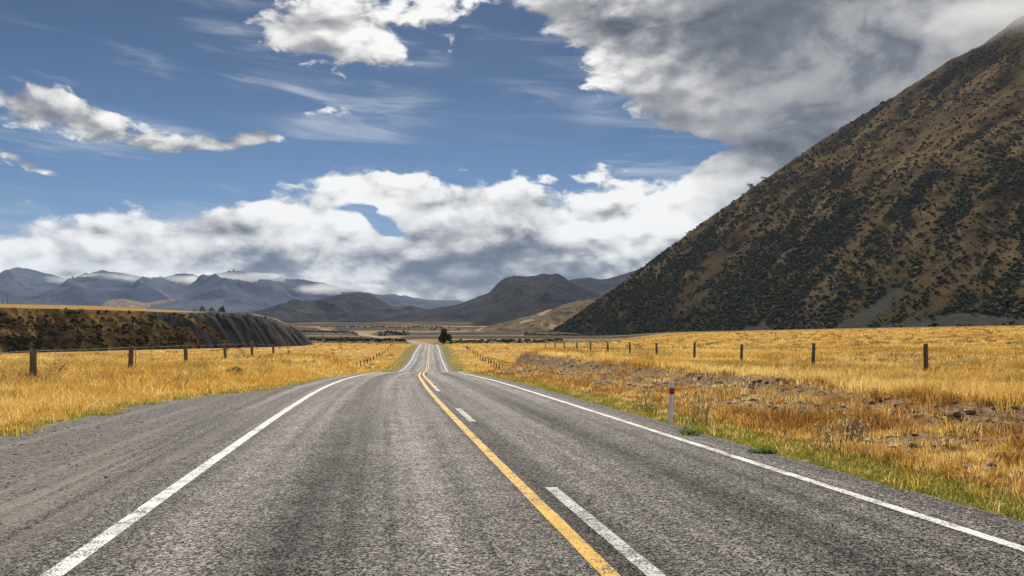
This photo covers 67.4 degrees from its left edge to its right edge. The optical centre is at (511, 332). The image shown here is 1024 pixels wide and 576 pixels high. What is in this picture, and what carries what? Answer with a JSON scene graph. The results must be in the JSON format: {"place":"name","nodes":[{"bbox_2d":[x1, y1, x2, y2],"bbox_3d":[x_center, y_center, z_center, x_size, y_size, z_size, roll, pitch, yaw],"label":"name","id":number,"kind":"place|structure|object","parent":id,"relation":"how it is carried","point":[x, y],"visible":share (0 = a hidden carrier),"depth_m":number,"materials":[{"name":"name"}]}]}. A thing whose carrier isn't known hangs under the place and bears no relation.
{"place":"outdoors","nodes":[
{"label":"outdoors","id":0,"kind":"place"},
{"bbox_2d":[102,299,173,308],"bbox_3d":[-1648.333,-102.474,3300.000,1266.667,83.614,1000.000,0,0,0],"label":"foothills","id":1,"kind":"structure","parent":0,"point":[126,303],"depth_m":3208.89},
{"bbox_2d":[0,304,312,352],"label":"escarpment","id":2,"kind":"structure","parent":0,"point":[239,329],"depth_m":265.88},
{"bbox_2d":[0,267,462,312],"bbox_3d":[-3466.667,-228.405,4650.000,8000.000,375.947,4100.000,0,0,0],"label":"mountain range","id":3,"kind":"structure","parent":0,"point":[233,291],"depth_m":3814.02,"materials":[{"name":"grey stone"}]},
{"bbox_2d":[237,293,426,321],"bbox_3d":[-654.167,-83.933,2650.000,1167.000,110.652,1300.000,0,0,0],"label":"hill","id":4,"kind":"structure","parent":0,"point":[358,307],"depth_m":2196.56,"materials":[{"name":"grey stone"}]},
{"bbox_2d":[362,273,600,325],"bbox_3d":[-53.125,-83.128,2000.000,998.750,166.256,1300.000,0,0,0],"label":"peak","id":5,"kind":"structure","parent":0,"point":[507,299],"depth_m":1711.34,"materials":[{"name":"grey stone"}]},
{"bbox_2d":[0,329,1023,575],"bbox_3d":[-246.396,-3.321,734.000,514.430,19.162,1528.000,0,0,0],"label":"road","id":6,"kind":"structure","parent":0,"point":[424,461],"depth_m":7.48,"materials":[{"name":"grey asphalt"}]},
{"bbox_2d":[749,444,777,453],"bbox_3d":[3.564,1.732,10.977,0.451,0.217,0.433,0,0,0],"label":"weed","id":7,"kind":"object","parent":6,"relation":"on","point":[763,450],"visible":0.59,"depth_m":10.90,"materials":[{"name":"green plant"}]},
{"bbox_2d":[0,321,1023,515],"bbox_3d":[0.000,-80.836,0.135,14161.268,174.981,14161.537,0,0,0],"label":"ground","id":8,"kind":"structure","parent":0,"point":[113,427],"depth_m":18.31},
{"bbox_2d":[44,359,67,371],"bbox_3d":[-17.798,1.437,30.047,0.688,0.847,0.853,0,0,33],"label":"bush","id":9,"kind":"object","parent":8,"relation":"on","point":[60,369],"visible":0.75,"depth_m":30.03,"materials":[{"name":"beige plant"}]},
{"bbox_2d":[0,342,289,377],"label":"fence","id":10,"kind":"object","parent":8,"relation":"on","point":[33,360],"visible":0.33,"depth_m":35.33,"materials":[{"name":"brown wood"}]},
{"bbox_2d":[226,366,241,373],"bbox_3d":[-11.931,1.672,33.073,0.587,0.546,0.625,0,0,37],"label":"bush","id":11,"kind":"object","parent":8,"relation":"on","point":[234,369],"visible":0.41,"depth_m":33.04,"materials":[{"name":"beige plant"}]},
{"bbox_2d":[0,308,614,352],"bbox_3d":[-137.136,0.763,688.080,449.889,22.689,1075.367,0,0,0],"label":"scrub","id":12,"kind":"object","parent":8,"relation":"on","point":[39,343],"visible":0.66,"depth_m":253.84,"materials":[{"name":"plant"}]},
{"bbox_2d":[353,346,390,366],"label":"fence","id":13,"kind":"object","parent":8,"relation":"on","point":[370,358],"visible":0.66,"depth_m":168.91,"materials":[{"name":"brown wood"}]},
{"bbox_2d":[438,328,451,343],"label":"tree","id":14,"kind":"object","parent":8,"relation":"on","point":[444,337],"visible":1,"depth_m":344.04,"materials":[{"name":"green plant"}]},
{"bbox_2d":[466,345,505,368],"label":"fence","id":15,"kind":"object","parent":8,"relation":"on","point":[485,358],"visible":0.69,"depth_m":158.93,"materials":[{"name":"brown wood"}]},
{"bbox_2d":[0,325,1023,513],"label":"dry grass","id":16,"kind":"structure","parent":8,"relation":"on","point":[26,396],"depth_m":27.17,"materials":[{"name":"yellow plant"}]},
{"bbox_2d":[0,342,1023,520],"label":"verge grass","id":17,"kind":"structure","parent":8,"relation":"on","point":[877,476],"depth_m":11.80,"materials":[{"name":"yellow plant"}]},
{"bbox_2d":[635,391,654,412],"bbox_3d":[3.196,1.665,18.550,0.473,0.623,0.438,0,0,-18],"label":"dry weed","id":18,"kind":"object","parent":8,"relation":"on","point":[649,403],"visible":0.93,"depth_m":18.57,"materials":[{"name":"beige plant"}]},
{"bbox_2d":[668,381,673,424],"bbox_3d":[3.086,1.515,14.895,0.090,1.150,0.047,2,0,-6],"label":"marker post","id":19,"kind":"object","parent":8,"relation":"on","point":[671,403],"visible":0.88,"depth_m":14.88,"materials":[{"name":"white plastic"}]},
{"bbox_2d":[678,429,702,435],"bbox_3d":[3.059,1.749,13.224,0.450,0.244,0.650,0,0,21],"label":"weed","id":20,"kind":"object","parent":8,"relation":"on","point":[689,432],"visible":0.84,"depth_m":13.09,"materials":[{"name":"green plant"}]},
{"bbox_2d":[687,391,713,424],"bbox_3d":[3.887,1.554,15.838,0.580,0.766,0.507,0,0,0],"label":"dry weed","id":21,"kind":"object","parent":8,"relation":"on","point":[705,410],"visible":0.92,"depth_m":15.83,"materials":[{"name":"beige plant"}]},
{"bbox_2d":[545,342,1017,375],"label":"fence","id":22,"kind":"object","parent":8,"relation":"on","point":[925,356],"visible":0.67,"depth_m":38.13,"materials":[{"name":"brown wood"}]},
{"bbox_2d":[810,421,846,451],"bbox_3d":[4.937,1.623,11.973,0.495,0.499,0.632,0,0,-21],"label":"dry weed","id":23,"kind":"object","parent":8,"relation":"on","point":[827,434],"visible":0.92,"depth_m":11.96,"materials":[{"name":"beige plant"}]},
{"bbox_2d":[839,411,874,443],"bbox_3d":[5.861,1.641,13.161,0.432,0.631,0.584,0,0,-35],"label":"dry weed","id":24,"kind":"object","parent":8,"relation":"on","point":[851,428],"visible":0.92,"depth_m":13.15,"materials":[{"name":"brown plant"}]},
{"bbox_2d":[0,355,1023,523],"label":"gravel","id":25,"kind":"structure","parent":0,"point":[958,413],"depth_m":17.48,"materials":[{"name":"grey gravel"}]},
{"bbox_2d":[0,0,1023,301],"label":"sky","id":26,"kind":"structure","parent":0,"point":[422,149],"materials":[{"name":"blue"}]},
{"bbox_2d":[469,298,597,331],"bbox_3d":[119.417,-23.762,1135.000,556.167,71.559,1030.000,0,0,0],"label":"spur","id":27,"kind":"structure","parent":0,"point":[549,319],"depth_m":1001.27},
{"bbox_2d":[569,271,635,296],"bbox_3d":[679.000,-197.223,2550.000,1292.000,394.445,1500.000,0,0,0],"label":"peak","id":28,"kind":"structure","parent":0,"point":[601,287],"depth_m":2593.24,"materials":[{"name":"grey stone"}]},
{"bbox_2d":[555,17,1023,334],"bbox_3d":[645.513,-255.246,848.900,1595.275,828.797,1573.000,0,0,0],"label":"mountain","id":29,"kind":"structure","parent":0,"point":[881,305],"depth_m":640.78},
{"bbox_2d":[514,16,1023,334],"bbox_3d":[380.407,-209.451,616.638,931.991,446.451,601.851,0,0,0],"label":"scrub","id":30,"kind":"object","parent":29,"relation":"on","point":[649,325],"visible":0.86,"depth_m":625.59,"materials":[{"name":"plant"}]}
]}

